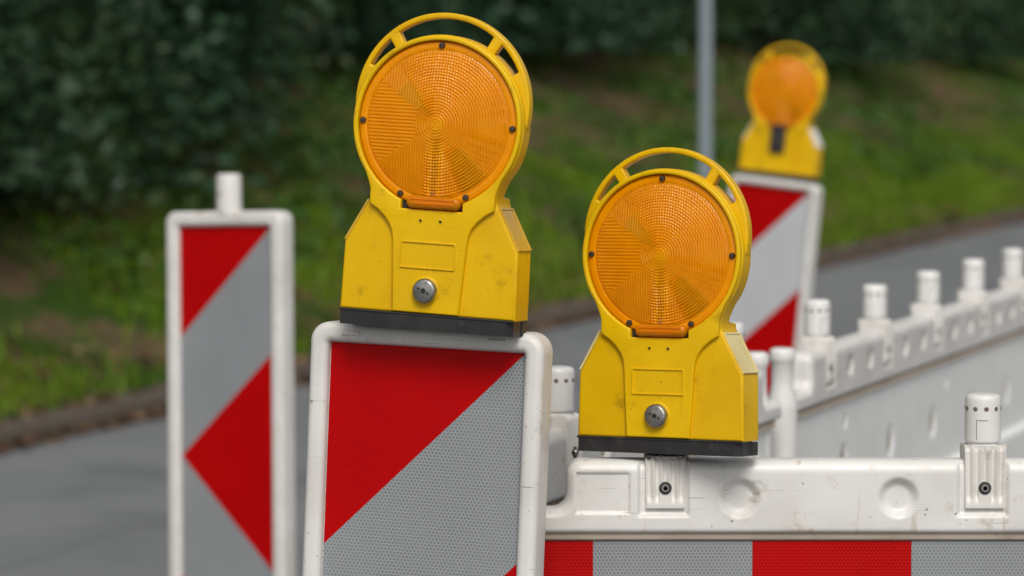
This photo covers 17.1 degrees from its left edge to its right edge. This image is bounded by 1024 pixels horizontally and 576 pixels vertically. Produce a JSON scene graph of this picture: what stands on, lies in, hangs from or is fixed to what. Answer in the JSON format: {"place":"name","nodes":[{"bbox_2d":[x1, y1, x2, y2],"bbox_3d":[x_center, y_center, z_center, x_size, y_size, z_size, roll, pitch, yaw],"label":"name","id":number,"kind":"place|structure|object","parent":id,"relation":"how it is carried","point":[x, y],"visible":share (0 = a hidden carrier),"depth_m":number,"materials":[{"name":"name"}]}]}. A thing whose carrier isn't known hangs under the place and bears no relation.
{"place":"outdoors","nodes":[
{"label":"outdoors","id":0,"kind":"place"},
{"bbox_2d":[0,3,1023,420],"bbox_3d":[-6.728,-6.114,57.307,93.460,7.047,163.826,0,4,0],"label":"bank","id":1,"kind":"structure","parent":0,"point":[24,309],"depth_m":22.40,"materials":[{"name":"green plant"}]},
{"bbox_2d":[0,0,212,192],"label":"shrub","id":2,"kind":"object","parent":1,"relation":"on","point":[19,173],"visible":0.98,"depth_m":15.68,"materials":[{"name":"green plant"}]},
{"bbox_2d":[0,0,243,216],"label":"shrub","id":3,"kind":"object","parent":1,"relation":"on","point":[62,195],"visible":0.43,"depth_m":16.93,"materials":[{"name":"green plant"}]},
{"bbox_2d":[0,0,333,192],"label":"shrub","id":4,"kind":"object","parent":1,"relation":"on","point":[171,58],"visible":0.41,"depth_m":17.82,"materials":[{"name":"green plant"}]},
{"bbox_2d":[0,0,340,133],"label":"shrub","id":5,"kind":"object","parent":1,"relation":"on","point":[260,107],"visible":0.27,"depth_m":19.10,"materials":[{"name":"green plant"}]},
{"bbox_2d":[48,0,423,75],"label":"shrub","id":6,"kind":"object","parent":1,"relation":"on","point":[330,34],"visible":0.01,"depth_m":21.14,"materials":[{"name":"green plant"}]},
{"bbox_2d":[143,0,398,66],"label":"shrub","id":7,"kind":"object","parent":1,"relation":"on","point":[305,4],"visible":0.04,"depth_m":22.77,"materials":[{"name":"green plant"}]},
{"bbox_2d":[246,0,543,59],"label":"shrub","id":8,"kind":"object","parent":1,"relation":"on","point":[368,23],"visible":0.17,"depth_m":24.77,"materials":[{"name":"green plant"}]},
{"bbox_2d":[270,0,542,44],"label":"shrub","id":9,"kind":"object","parent":1,"relation":"on","point":[452,27],"visible":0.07,"depth_m":26.03,"materials":[{"name":"green plant"}]},
{"bbox_2d":[0,208,1023,448],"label":"kerb","id":10,"kind":"structure","parent":1,"relation":"on","point":[13,429],"depth_m":14.46,"materials":[{"name":"concrete"}]},
{"bbox_2d":[0,0,1023,307],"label":"ground cover","id":11,"kind":"object","parent":1,"relation":"on","point":[314,160],"visible":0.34,"depth_m":25.11,"materials":[{"name":"green plant"}]},
{"bbox_2d":[0,19,1023,455],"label":"fallen leaves","id":12,"kind":"object","parent":1,"relation":"on","point":[88,427],"visible":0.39,"depth_m":19.96,"materials":[{"name":"brown plant"}]},
{"bbox_2d":[344,0,712,54],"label":"shrub","id":13,"kind":"object","parent":1,"relation":"on","point":[574,19],"visible":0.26,"depth_m":27.86,"materials":[{"name":"green plant"}]},
{"bbox_2d":[488,0,719,53],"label":"shrub","id":14,"kind":"object","parent":1,"relation":"on","point":[663,42],"visible":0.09,"depth_m":31.81,"materials":[{"name":"green plant"}]},
{"bbox_2d":[441,0,775,37],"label":"shrub","id":15,"kind":"object","parent":1,"relation":"on","point":[657,26],"visible":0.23,"depth_m":29.87,"materials":[{"name":"green plant"}]},
{"bbox_2d":[699,0,711,176],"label":"sign post","id":16,"kind":"object","parent":1,"relation":"on","point":[705,13],"visible":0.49,"depth_m":22.49,"materials":[{"name":"metal"}]},
{"bbox_2d":[613,0,816,27],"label":"shrub","id":17,"kind":"object","parent":1,"relation":"on","point":[729,21],"visible":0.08,"depth_m":34.31,"materials":[{"name":"green plant"}]},
{"bbox_2d":[715,0,955,40],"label":"shrub","id":18,"kind":"object","parent":1,"relation":"on","point":[910,20],"visible":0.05,"depth_m":38.97,"materials":[{"name":"green plant"}]},
{"bbox_2d":[672,0,1000,65],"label":"shrub","id":19,"kind":"object","parent":1,"relation":"on","point":[853,29],"visible":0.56,"depth_m":35.76,"materials":[{"name":"green plant"}]},
{"bbox_2d":[774,0,967,33],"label":"shrub","id":20,"kind":"object","parent":1,"relation":"on","point":[945,30],"visible":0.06,"depth_m":40.92,"materials":[{"name":"green plant"}]},
{"bbox_2d":[863,0,1023,61],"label":"shrub","id":21,"kind":"object","parent":1,"relation":"on","point":[1002,37],"visible":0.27,"depth_m":42.26,"materials":[{"name":"green plant"}]},
{"bbox_2d":[919,0,1001,34],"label":"shrub","id":22,"kind":"object","parent":1,"relation":"on","point":[972,18],"visible":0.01,"depth_m":45.41,"materials":[{"name":"green plant"}]},
{"bbox_2d":[0,222,1023,575],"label":"road","id":23,"kind":"structure","parent":0,"point":[96,502],"depth_m":12.58,"materials":[{"name":"grey asphalt"}]},
{"bbox_2d":[167,174,295,575],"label":"guide panel","id":24,"kind":"object","parent":23,"relation":"on","point":[230,333],"visible":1,"depth_m":7.52,"materials":[{"name":"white plastic"}]},
{"bbox_2d":[302,320,552,575],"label":"guide panel","id":25,"kind":"object","parent":23,"relation":"on","point":[427,452],"visible":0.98,"depth_m":4.17,"materials":[{"name":"white plastic"}]},
{"bbox_2d":[339,13,532,336],"bbox_3d":[-0.087,-0.141,4.128,0.224,0.383,0.073,4,3,18],"label":"warning lamp","id":26,"kind":"object","parent":25,"relation":"attached to","point":[436,238],"visible":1,"depth_m":4.10,"materials":[{"name":"yellow plastic"}]},
{"bbox_2d":[546,322,781,505],"bbox_3d":[0.202,0.636,5.062,0.560,1.113,1.248,2,4,20],"label":"road barrier","id":27,"kind":"object","parent":23,"relation":"on","point":[563,438],"visible":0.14,"depth_m":4.64,"materials":[{"name":"white plastic"}]},
{"bbox_2d":[750,351,770,456],"bbox_3d":[0.399,0.629,5.608,0.320,1.051,0.320,0,4,0],"label":"barrier post","id":28,"kind":"object","parent":23,"relation":"on","point":[761,360],"visible":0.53,"depth_m":5.56,"materials":[{"name":"white plastic"}]},
{"bbox_2d":[728,175,822,394],"bbox_3d":[0.708,0.283,9.908,0.405,1.202,0.803,9,6,34],"label":"guide panel","id":29,"kind":"object","parent":23,"relation":"on","point":[777,293],"visible":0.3,"depth_m":9.84,"materials":[{"name":"white plastic"}]},
{"bbox_2d":[738,44,825,183],"bbox_3d":[0.789,-0.510,9.882,0.233,0.395,0.080,7,4,25],"label":"warning lamp","id":30,"kind":"object","parent":29,"relation":"attached to","point":[781,140],"visible":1,"depth_m":9.85,"materials":[{"name":"yellow plastic"}]},
{"bbox_2d":[768,347,796,456],"bbox_3d":[0.450,0.623,5.718,0.320,1.048,0.320,0,4,0],"label":"barrier post","id":31,"kind":"object","parent":23,"relation":"on","point":[784,430],"visible":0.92,"depth_m":5.67,"materials":[{"name":"white plastic"}]},
{"bbox_2d":[543,392,1023,575],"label":"road barrier","id":32,"kind":"object","parent":23,"relation":"on","point":[648,514],"visible":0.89,"depth_m":4.28,"materials":[{"name":"white plastic"}]},
{"bbox_2d":[577,147,758,456],"bbox_3d":[0.194,0.015,4.277,0.224,0.383,0.072,1,0,26],"label":"warning lamp","id":33,"kind":"object","parent":32,"relation":"attached to","point":[668,366],"visible":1,"depth_m":4.25,"materials":[{"name":"yellow plastic"}]},
{"bbox_2d":[793,248,1023,456],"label":"road barrier","id":34,"kind":"object","parent":23,"relation":"on","point":[879,384],"visible":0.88,"depth_m":6.51,"materials":[{"name":"white plastic"}]}
]}

